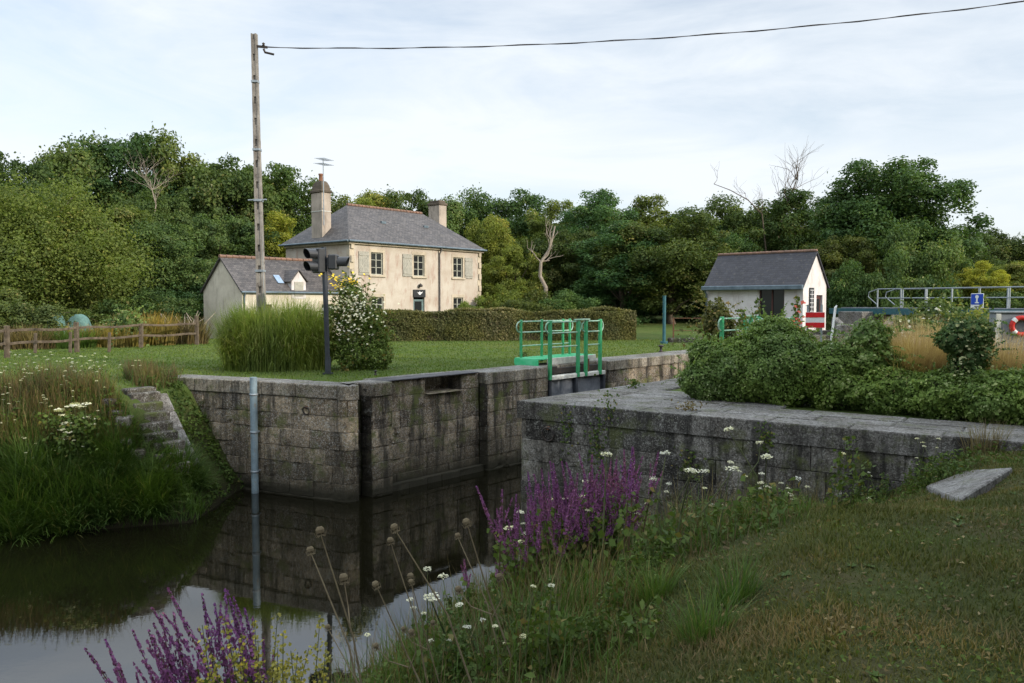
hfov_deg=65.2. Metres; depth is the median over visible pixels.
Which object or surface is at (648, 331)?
ground
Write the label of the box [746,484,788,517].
tall weed
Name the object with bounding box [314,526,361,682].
dried wild carrot
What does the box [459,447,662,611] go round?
purple loosestrife
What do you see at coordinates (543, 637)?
wild carrot
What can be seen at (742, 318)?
hollyhock
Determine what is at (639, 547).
tall weed
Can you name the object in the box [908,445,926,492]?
wild carrot
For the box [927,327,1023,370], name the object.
dry grass
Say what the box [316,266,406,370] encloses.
flowering shrub
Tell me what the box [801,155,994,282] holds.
oak tree
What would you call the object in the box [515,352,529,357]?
coping weed
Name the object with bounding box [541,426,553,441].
mooring ring
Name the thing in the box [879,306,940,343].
shrub
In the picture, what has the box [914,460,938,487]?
tall weed
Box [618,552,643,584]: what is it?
tall weed
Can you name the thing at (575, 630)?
tall weed
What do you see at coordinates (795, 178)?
dead tree
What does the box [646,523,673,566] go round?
tall weed
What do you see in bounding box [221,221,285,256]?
oak tree
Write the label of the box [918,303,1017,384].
flowering shrub
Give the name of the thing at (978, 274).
ash tree
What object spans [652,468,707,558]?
wild carrot
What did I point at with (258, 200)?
utility pole
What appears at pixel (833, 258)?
oak tree
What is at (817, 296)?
door
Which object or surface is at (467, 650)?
wild carrot
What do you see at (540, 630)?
tall weed
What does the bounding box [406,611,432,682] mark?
wild carrot
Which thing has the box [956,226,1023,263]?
oak tree
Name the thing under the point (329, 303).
window
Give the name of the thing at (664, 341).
bollard post
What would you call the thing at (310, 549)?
dried wild carrot
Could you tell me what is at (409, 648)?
wild carrot
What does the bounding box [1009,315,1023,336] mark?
life ring
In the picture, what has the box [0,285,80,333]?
shrub
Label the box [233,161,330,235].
oak tree
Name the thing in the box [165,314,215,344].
garden plants
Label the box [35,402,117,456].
yarrow
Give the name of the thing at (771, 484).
wild carrot
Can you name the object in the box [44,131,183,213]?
oak tree
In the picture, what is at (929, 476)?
tall weed
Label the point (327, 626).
dried wild carrot
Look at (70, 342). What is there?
stake
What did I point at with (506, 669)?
wild carrot
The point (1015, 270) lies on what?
ash tree
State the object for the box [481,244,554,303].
ash tree
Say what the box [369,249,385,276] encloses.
window
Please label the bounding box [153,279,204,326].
shrub
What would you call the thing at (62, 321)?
garden net
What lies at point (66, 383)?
wild carrot
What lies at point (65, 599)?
water
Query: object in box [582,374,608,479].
wall plant
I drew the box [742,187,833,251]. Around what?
oak tree
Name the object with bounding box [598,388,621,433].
wall plant
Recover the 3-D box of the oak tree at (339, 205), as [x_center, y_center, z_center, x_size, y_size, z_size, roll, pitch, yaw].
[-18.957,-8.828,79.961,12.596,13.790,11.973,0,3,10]
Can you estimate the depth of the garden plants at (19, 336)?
35.90 m
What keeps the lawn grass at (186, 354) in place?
on the ground at (648, 331)
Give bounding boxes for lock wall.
[170,350,690,501]
[517,378,1023,538]
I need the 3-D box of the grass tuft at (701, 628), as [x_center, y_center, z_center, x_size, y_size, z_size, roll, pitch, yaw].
[1.134,1.611,4.712,0.688,0.434,0.797,1,3,27]
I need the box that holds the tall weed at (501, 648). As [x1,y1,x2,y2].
[500,623,524,664]
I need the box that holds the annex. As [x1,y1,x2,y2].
[200,254,344,338]
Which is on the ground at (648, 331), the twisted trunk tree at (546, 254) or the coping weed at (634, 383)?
the twisted trunk tree at (546, 254)
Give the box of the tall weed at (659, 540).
[652,533,669,558]
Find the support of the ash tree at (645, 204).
on the ground at (648, 331)
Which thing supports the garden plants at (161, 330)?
on the ground at (648, 331)
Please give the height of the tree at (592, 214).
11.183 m
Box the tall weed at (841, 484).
[827,436,875,508]
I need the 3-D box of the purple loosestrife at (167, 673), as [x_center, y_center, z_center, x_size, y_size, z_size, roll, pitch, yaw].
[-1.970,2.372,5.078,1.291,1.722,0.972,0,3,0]
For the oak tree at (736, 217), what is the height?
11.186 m
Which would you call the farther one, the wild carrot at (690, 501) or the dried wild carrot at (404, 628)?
the wild carrot at (690, 501)
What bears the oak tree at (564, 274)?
on the ground at (648, 331)
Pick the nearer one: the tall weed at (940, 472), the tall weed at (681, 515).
the tall weed at (681, 515)
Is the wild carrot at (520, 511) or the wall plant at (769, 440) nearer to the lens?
the wild carrot at (520, 511)
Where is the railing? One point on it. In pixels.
(673, 339)
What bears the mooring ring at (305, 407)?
attached to the lock wall at (439, 405)
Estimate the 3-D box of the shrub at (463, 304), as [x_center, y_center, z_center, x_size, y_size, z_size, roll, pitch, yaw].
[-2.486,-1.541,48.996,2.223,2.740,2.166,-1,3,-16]
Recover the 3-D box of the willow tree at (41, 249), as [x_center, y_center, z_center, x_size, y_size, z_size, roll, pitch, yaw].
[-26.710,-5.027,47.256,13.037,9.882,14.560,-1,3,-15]
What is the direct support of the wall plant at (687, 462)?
attached to the lock wall at (652, 420)
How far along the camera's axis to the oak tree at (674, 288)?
56.21 m
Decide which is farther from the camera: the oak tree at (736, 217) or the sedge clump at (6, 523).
the oak tree at (736, 217)
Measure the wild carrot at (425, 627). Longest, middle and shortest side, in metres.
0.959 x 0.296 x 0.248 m
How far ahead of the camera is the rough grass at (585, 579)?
6.55 m
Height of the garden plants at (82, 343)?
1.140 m
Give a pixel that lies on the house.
(413, 260)
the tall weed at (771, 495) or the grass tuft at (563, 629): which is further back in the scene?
the tall weed at (771, 495)
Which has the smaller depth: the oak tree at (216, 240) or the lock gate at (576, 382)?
the lock gate at (576, 382)
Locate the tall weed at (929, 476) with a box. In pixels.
[914,460,941,487]
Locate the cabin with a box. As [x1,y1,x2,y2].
[701,249,829,335]
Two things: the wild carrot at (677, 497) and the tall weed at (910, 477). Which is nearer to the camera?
the wild carrot at (677, 497)
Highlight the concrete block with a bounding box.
[836,324,891,343]
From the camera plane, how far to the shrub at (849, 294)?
51.07 m
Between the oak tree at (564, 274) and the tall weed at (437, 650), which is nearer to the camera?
the tall weed at (437, 650)
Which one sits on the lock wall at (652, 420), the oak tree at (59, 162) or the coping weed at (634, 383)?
the coping weed at (634, 383)
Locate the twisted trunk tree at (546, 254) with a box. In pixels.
[527,215,562,297]
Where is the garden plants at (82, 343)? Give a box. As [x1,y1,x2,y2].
[25,325,103,348]
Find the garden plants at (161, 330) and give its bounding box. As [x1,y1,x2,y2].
[116,309,187,345]
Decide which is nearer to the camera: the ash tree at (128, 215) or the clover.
the clover
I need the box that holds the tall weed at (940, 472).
[928,460,948,480]
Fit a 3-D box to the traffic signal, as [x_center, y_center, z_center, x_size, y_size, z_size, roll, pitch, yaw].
[-5.413,-0.900,23.429,1.324,3.730,0.551,-1,3,-16]
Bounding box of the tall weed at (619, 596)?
[601,582,629,628]
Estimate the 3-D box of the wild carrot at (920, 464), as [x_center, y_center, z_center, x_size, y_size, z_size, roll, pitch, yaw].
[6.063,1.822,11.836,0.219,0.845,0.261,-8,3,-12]
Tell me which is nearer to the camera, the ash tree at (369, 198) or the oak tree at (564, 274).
the oak tree at (564, 274)
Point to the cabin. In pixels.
(776, 281)
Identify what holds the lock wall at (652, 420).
on the ground at (648, 331)
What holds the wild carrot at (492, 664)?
on the ground at (648, 331)
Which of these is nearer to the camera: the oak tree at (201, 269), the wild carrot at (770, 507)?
the wild carrot at (770, 507)
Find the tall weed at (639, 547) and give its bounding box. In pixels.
[634,541,655,570]
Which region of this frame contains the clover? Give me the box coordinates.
[458,468,1023,682]
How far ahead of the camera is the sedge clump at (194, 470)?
19.37 m
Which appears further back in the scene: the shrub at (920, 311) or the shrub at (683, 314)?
the shrub at (683, 314)
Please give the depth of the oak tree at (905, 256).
51.08 m
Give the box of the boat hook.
[830,305,836,343]
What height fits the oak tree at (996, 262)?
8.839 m
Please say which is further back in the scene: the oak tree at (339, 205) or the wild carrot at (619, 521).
the oak tree at (339, 205)
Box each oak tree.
[0,151,76,215]
[30,127,136,301]
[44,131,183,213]
[92,218,216,303]
[103,121,235,218]
[116,185,207,233]
[154,211,274,275]
[170,152,299,236]
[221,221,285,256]
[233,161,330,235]
[290,192,353,225]
[376,184,464,234]
[428,182,517,264]
[462,187,549,264]
[510,212,541,237]
[522,226,615,302]
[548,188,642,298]
[563,220,664,324]
[585,202,745,323]
[658,206,735,234]
[680,227,762,321]
[699,191,800,252]
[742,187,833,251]
[796,233,887,314]
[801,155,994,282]
[872,217,989,307]
[943,222,1014,282]
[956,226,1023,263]
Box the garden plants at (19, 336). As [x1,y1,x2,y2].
[0,322,62,349]
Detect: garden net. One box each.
[49,313,65,335]
[66,314,92,331]
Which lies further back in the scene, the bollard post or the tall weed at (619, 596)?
the bollard post
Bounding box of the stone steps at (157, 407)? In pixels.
[102,386,198,473]
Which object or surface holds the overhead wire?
attached to the utility pole
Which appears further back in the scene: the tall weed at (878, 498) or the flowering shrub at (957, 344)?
the flowering shrub at (957, 344)
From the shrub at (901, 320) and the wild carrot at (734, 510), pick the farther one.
the shrub at (901, 320)
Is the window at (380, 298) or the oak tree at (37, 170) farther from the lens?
the oak tree at (37, 170)
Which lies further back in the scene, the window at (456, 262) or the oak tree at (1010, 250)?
the oak tree at (1010, 250)
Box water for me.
[0,463,524,682]
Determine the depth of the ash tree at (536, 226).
75.58 m
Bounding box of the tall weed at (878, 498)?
[877,488,885,504]
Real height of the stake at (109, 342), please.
0.954 m
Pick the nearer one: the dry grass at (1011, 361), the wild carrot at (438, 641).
the wild carrot at (438, 641)
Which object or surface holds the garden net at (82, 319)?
on the ground at (648, 331)
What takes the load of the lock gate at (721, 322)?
attached to the lock wall at (652, 420)
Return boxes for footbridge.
[829,286,1023,324]
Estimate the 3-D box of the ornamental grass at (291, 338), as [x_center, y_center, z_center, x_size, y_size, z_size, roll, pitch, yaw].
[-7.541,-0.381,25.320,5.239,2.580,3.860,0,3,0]
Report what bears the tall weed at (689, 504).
on the ground at (648, 331)
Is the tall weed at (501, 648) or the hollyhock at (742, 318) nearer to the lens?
the tall weed at (501, 648)
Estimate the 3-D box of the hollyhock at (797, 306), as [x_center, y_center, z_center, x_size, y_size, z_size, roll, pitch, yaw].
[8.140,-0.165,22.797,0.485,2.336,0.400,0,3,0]
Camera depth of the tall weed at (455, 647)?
5.79 m
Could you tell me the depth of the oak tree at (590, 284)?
58.32 m
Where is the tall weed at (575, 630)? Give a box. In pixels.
[547,615,585,672]
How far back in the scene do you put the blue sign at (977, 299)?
37.93 m
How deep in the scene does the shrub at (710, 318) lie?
26.61 m
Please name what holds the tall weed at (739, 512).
on the ground at (648, 331)
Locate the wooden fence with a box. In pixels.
[0,316,198,357]
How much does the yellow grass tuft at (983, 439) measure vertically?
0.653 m
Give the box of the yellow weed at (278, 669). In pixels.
[196,613,333,682]
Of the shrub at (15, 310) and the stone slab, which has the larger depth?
the shrub at (15, 310)
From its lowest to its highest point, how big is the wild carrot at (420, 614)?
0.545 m
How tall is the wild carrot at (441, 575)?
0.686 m
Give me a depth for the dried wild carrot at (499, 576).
5.29 m
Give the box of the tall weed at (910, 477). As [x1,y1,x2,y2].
[903,468,919,495]
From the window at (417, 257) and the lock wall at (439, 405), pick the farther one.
the window at (417, 257)
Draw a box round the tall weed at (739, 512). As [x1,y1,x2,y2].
[726,505,743,528]
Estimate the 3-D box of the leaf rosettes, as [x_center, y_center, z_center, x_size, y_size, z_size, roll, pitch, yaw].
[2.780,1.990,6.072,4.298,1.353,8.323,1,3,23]
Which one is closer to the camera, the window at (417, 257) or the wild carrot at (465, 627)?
the wild carrot at (465, 627)
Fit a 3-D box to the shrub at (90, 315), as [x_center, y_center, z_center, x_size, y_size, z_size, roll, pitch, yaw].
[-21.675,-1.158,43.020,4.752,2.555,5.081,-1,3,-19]
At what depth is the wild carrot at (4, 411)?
18.85 m
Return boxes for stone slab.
[926,468,1011,501]
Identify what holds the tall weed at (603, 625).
on the ground at (648, 331)
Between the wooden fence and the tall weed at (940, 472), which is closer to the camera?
the tall weed at (940, 472)
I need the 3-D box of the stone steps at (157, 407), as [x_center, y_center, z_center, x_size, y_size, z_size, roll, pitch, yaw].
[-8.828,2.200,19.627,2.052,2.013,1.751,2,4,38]
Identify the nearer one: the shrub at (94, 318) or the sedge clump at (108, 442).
the sedge clump at (108, 442)
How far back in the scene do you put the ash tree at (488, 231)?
64.75 m
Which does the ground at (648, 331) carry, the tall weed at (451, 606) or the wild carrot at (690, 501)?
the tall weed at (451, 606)
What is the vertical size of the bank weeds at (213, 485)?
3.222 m
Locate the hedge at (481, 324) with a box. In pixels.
[345,305,636,340]
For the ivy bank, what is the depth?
15.89 m
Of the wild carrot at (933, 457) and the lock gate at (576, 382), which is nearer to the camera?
the wild carrot at (933, 457)
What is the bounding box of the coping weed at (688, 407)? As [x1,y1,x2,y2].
[671,399,706,410]
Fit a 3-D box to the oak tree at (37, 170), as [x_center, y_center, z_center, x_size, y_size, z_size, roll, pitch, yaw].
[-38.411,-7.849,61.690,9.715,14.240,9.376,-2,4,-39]
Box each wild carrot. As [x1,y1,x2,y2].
[0,393,12,426]
[60,370,75,397]
[306,546,356,682]
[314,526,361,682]
[324,624,357,682]
[347,633,370,680]
[372,580,420,682]
[387,537,427,682]
[390,523,471,682]
[398,592,454,678]
[401,579,439,682]
[405,567,436,656]
[405,606,430,681]
[406,597,437,641]
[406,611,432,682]
[428,573,461,636]
[448,625,481,679]
[454,518,517,674]
[454,533,503,672]
[455,602,490,673]
[486,624,509,680]
[505,634,533,679]
[512,584,543,676]
[516,510,525,559]
[527,584,558,681]
[568,509,590,575]
[581,452,640,600]
[633,450,688,553]
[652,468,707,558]
[666,469,693,530]
[673,469,714,522]
[693,466,746,543]
[704,461,733,538]
[723,470,747,537]
[724,426,767,523]
[746,453,784,507]
[754,481,772,516]
[825,452,845,502]
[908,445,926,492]
[911,438,930,487]
[915,442,935,471]
[920,438,942,470]
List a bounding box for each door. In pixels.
[413,299,422,311]
[760,290,783,317]
[816,295,819,329]
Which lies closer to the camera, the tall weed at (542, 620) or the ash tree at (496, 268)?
the tall weed at (542, 620)
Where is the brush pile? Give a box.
[161,311,215,328]
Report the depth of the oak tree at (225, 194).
69.82 m
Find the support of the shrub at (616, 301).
on the ground at (648, 331)
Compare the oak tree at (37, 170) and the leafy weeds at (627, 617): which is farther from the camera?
the oak tree at (37, 170)
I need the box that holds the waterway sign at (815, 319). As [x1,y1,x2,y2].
[805,305,824,341]
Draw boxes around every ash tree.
[58,203,190,311]
[251,210,305,257]
[311,188,393,220]
[463,213,529,307]
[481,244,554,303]
[503,199,575,299]
[602,193,688,239]
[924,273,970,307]
[957,260,1013,299]
[985,261,1023,302]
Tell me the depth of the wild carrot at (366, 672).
6.19 m
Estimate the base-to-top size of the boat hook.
2.176 m
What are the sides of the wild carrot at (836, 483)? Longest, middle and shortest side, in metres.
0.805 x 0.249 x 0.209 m
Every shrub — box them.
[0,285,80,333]
[62,296,148,331]
[62,303,108,331]
[95,285,202,330]
[100,301,161,346]
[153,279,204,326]
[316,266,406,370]
[456,294,484,312]
[474,283,521,307]
[496,288,558,312]
[538,288,601,311]
[587,285,637,310]
[652,303,701,319]
[671,286,761,362]
[826,257,884,328]
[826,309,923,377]
[837,266,915,317]
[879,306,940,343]
[894,284,985,332]
[904,273,985,326]
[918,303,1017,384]
[931,290,989,336]
[956,281,1023,307]
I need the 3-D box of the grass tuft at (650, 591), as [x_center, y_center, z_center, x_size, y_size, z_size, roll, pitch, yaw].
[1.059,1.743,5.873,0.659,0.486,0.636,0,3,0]
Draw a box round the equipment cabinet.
[988,311,1023,354]
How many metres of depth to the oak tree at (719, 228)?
72.91 m
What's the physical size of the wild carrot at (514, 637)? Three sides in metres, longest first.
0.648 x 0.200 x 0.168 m
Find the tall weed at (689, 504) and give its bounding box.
[679,495,696,512]
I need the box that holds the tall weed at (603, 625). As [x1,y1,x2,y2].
[584,593,618,651]
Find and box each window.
[319,301,335,318]
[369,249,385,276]
[370,294,385,308]
[412,251,427,277]
[451,254,465,279]
[452,294,464,309]
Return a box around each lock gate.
[514,319,605,395]
[718,315,796,340]
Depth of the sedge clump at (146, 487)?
18.35 m
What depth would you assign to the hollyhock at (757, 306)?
23.98 m
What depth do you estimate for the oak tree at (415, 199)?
79.14 m
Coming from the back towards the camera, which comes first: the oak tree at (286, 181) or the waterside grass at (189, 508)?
the oak tree at (286, 181)
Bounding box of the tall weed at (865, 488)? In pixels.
[861,483,885,501]
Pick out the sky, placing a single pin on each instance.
(630, 118)
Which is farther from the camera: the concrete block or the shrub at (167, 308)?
the shrub at (167, 308)
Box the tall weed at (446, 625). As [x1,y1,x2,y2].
[437,608,469,666]
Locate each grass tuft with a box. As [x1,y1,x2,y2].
[393,630,472,682]
[492,600,593,653]
[615,547,694,606]
[648,574,770,647]
[689,543,793,606]
[954,417,1015,455]
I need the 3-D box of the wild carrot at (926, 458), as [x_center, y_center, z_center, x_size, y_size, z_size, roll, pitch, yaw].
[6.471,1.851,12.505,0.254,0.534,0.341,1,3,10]
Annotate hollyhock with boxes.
[736,309,747,333]
[752,297,765,319]
[791,295,807,330]
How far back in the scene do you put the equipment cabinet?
25.05 m
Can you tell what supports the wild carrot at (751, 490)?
on the ground at (648, 331)
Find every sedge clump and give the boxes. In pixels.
[0,420,76,497]
[0,433,86,549]
[0,433,130,542]
[43,427,164,529]
[66,402,155,477]
[92,434,195,521]
[141,425,222,492]
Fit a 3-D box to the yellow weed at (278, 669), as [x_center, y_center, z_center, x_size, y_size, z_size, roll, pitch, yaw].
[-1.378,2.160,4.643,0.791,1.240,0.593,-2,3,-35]
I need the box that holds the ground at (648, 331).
[0,305,1023,682]
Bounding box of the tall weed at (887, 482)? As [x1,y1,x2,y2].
[879,473,889,497]
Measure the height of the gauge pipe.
3.380 m
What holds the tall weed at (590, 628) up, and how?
on the ground at (648, 331)
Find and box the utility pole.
[248,33,273,316]
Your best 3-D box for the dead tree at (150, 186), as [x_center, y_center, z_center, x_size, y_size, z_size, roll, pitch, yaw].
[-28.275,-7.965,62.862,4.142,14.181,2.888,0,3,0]
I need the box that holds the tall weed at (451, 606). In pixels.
[443,587,476,623]
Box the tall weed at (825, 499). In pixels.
[812,492,832,503]
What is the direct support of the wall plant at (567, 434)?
attached to the lock wall at (652, 420)
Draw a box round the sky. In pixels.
[0,0,1023,243]
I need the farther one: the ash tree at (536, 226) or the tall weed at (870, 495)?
the ash tree at (536, 226)
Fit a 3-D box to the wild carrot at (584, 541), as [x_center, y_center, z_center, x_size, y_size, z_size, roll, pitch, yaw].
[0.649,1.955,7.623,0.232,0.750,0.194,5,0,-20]
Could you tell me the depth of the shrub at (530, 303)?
53.70 m
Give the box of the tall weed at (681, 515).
[670,504,685,540]
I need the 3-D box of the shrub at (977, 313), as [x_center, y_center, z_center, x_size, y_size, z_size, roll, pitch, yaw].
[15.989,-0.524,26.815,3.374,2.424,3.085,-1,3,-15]
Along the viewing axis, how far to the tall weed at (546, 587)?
6.30 m
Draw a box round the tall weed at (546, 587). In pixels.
[533,575,560,622]
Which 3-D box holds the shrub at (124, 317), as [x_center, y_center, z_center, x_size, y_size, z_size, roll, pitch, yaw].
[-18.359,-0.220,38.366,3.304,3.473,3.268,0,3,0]
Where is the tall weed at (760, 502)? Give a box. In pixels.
[754,489,767,518]
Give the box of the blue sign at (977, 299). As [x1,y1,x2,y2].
[971,293,983,308]
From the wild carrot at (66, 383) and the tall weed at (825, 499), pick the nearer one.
the tall weed at (825, 499)
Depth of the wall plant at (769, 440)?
14.07 m
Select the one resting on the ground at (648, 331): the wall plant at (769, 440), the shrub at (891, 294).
the shrub at (891, 294)
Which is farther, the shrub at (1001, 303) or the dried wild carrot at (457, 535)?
the shrub at (1001, 303)
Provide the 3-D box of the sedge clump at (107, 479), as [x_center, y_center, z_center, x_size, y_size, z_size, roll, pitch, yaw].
[-9.339,3.071,18.294,2.750,2.145,2.629,0,3,0]
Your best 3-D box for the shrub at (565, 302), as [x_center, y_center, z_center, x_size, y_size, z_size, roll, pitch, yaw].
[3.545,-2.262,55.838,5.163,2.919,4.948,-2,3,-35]
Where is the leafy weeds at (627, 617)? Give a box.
[358,437,1023,682]
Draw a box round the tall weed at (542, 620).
[527,606,552,671]
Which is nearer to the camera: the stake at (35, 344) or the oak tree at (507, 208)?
the stake at (35, 344)
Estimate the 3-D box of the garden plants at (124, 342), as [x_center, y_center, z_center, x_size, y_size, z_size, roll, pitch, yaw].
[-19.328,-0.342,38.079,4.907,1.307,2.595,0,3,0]
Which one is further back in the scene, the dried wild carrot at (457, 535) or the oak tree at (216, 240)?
the oak tree at (216, 240)
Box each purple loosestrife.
[84,587,273,682]
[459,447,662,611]
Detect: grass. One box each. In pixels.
[0,338,692,387]
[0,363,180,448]
[0,406,216,533]
[102,377,245,510]
[201,289,347,371]
[307,448,1023,682]
[826,309,1023,395]
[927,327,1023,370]
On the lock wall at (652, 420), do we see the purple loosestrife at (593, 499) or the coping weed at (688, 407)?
the coping weed at (688, 407)
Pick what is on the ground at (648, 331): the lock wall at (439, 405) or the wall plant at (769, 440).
the lock wall at (439, 405)
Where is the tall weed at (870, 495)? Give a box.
[854,487,877,500]
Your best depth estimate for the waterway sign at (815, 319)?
23.49 m
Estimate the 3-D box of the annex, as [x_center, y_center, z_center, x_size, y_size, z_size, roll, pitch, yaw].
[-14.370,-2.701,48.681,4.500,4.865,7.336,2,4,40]
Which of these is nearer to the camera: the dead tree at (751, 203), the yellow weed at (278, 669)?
the yellow weed at (278, 669)
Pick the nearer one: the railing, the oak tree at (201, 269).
the railing
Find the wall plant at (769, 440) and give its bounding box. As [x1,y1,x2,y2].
[754,419,778,454]
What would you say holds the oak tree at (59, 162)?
on the ground at (648, 331)
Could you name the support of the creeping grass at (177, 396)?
on the ground at (648, 331)
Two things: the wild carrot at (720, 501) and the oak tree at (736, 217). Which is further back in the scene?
the oak tree at (736, 217)
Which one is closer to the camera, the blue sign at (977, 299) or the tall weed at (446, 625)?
the tall weed at (446, 625)
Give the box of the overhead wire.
[267,1,1023,48]
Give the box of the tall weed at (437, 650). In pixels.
[433,630,472,681]
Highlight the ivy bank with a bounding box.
[661,300,1023,425]
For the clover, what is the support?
on the ground at (648, 331)
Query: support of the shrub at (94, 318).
on the ground at (648, 331)
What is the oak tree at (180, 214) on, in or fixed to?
on the ground at (648, 331)
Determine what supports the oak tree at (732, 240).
on the ground at (648, 331)
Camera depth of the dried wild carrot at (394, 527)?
5.06 m
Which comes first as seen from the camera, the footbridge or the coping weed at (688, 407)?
the coping weed at (688, 407)
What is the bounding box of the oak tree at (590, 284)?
[563,220,664,324]
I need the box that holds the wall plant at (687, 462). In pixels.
[671,446,706,483]
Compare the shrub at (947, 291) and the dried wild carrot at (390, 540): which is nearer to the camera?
the dried wild carrot at (390, 540)
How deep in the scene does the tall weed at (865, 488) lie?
12.91 m
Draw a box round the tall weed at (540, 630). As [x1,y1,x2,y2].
[528,585,564,679]
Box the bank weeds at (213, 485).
[0,367,242,524]
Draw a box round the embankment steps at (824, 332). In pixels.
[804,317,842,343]
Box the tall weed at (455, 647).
[438,633,469,682]
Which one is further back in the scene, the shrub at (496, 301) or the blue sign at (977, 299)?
the shrub at (496, 301)
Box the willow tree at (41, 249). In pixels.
[0,165,171,320]
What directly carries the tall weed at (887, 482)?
on the ground at (648, 331)
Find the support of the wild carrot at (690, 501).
on the rough grass at (585, 579)
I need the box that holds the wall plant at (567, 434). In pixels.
[556,402,578,460]
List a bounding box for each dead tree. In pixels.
[125,149,176,221]
[713,161,766,251]
[770,139,828,236]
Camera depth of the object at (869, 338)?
15.61 m
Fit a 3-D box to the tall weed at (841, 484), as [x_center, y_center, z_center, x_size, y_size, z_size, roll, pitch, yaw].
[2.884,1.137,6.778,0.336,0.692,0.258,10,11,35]
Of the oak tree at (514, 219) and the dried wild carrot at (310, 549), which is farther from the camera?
the oak tree at (514, 219)
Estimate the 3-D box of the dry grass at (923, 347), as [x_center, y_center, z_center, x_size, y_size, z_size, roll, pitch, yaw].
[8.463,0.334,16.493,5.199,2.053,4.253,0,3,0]
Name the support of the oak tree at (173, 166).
on the ground at (648, 331)
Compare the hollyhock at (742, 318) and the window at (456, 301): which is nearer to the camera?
the hollyhock at (742, 318)
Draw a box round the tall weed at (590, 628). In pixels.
[568,615,598,656]
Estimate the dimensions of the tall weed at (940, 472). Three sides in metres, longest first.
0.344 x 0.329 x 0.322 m
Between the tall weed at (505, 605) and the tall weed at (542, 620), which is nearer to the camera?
the tall weed at (542, 620)
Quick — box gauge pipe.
[249,377,259,493]
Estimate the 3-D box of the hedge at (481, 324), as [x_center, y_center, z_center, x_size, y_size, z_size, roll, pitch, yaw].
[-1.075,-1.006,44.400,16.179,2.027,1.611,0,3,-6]
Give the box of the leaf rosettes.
[606,481,1023,682]
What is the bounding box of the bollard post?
[660,296,667,343]
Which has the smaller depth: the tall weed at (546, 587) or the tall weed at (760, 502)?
the tall weed at (546, 587)
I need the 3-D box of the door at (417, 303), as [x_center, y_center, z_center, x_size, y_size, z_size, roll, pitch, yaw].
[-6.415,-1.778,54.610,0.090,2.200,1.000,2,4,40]
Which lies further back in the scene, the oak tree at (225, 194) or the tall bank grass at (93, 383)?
the oak tree at (225, 194)
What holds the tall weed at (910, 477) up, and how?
on the ground at (648, 331)
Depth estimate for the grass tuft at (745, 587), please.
5.23 m
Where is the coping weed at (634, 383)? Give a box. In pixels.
[624,377,644,388]
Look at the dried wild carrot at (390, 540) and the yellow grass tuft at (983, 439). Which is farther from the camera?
the yellow grass tuft at (983, 439)
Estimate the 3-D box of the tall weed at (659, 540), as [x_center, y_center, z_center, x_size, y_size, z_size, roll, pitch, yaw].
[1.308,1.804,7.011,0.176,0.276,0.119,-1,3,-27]
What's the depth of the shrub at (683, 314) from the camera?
60.78 m
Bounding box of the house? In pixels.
[278,158,486,312]
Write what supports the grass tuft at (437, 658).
on the ground at (648, 331)
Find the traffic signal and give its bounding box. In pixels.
[303,247,349,373]
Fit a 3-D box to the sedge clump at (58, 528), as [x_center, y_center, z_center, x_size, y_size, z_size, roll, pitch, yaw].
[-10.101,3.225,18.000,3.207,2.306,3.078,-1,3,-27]
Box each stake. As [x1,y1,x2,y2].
[33,333,36,352]
[69,332,71,352]
[107,333,110,351]
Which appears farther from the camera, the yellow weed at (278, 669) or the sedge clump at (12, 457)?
the sedge clump at (12, 457)
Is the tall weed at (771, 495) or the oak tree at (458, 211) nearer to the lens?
the tall weed at (771, 495)
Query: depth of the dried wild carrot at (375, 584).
5.08 m
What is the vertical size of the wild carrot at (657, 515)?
1.022 m
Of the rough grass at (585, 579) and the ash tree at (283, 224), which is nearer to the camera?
the rough grass at (585, 579)
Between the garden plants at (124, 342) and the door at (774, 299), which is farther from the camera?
the door at (774, 299)
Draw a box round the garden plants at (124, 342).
[56,321,155,347]
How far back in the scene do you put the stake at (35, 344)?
33.66 m
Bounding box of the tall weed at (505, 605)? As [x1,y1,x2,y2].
[491,589,532,632]
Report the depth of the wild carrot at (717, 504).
6.82 m
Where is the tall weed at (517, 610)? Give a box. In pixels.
[505,601,529,640]
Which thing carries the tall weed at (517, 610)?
on the ground at (648, 331)
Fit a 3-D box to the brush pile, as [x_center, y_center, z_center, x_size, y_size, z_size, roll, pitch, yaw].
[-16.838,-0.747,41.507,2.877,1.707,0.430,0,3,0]
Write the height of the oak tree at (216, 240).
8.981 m
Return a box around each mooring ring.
[302,406,309,414]
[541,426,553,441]

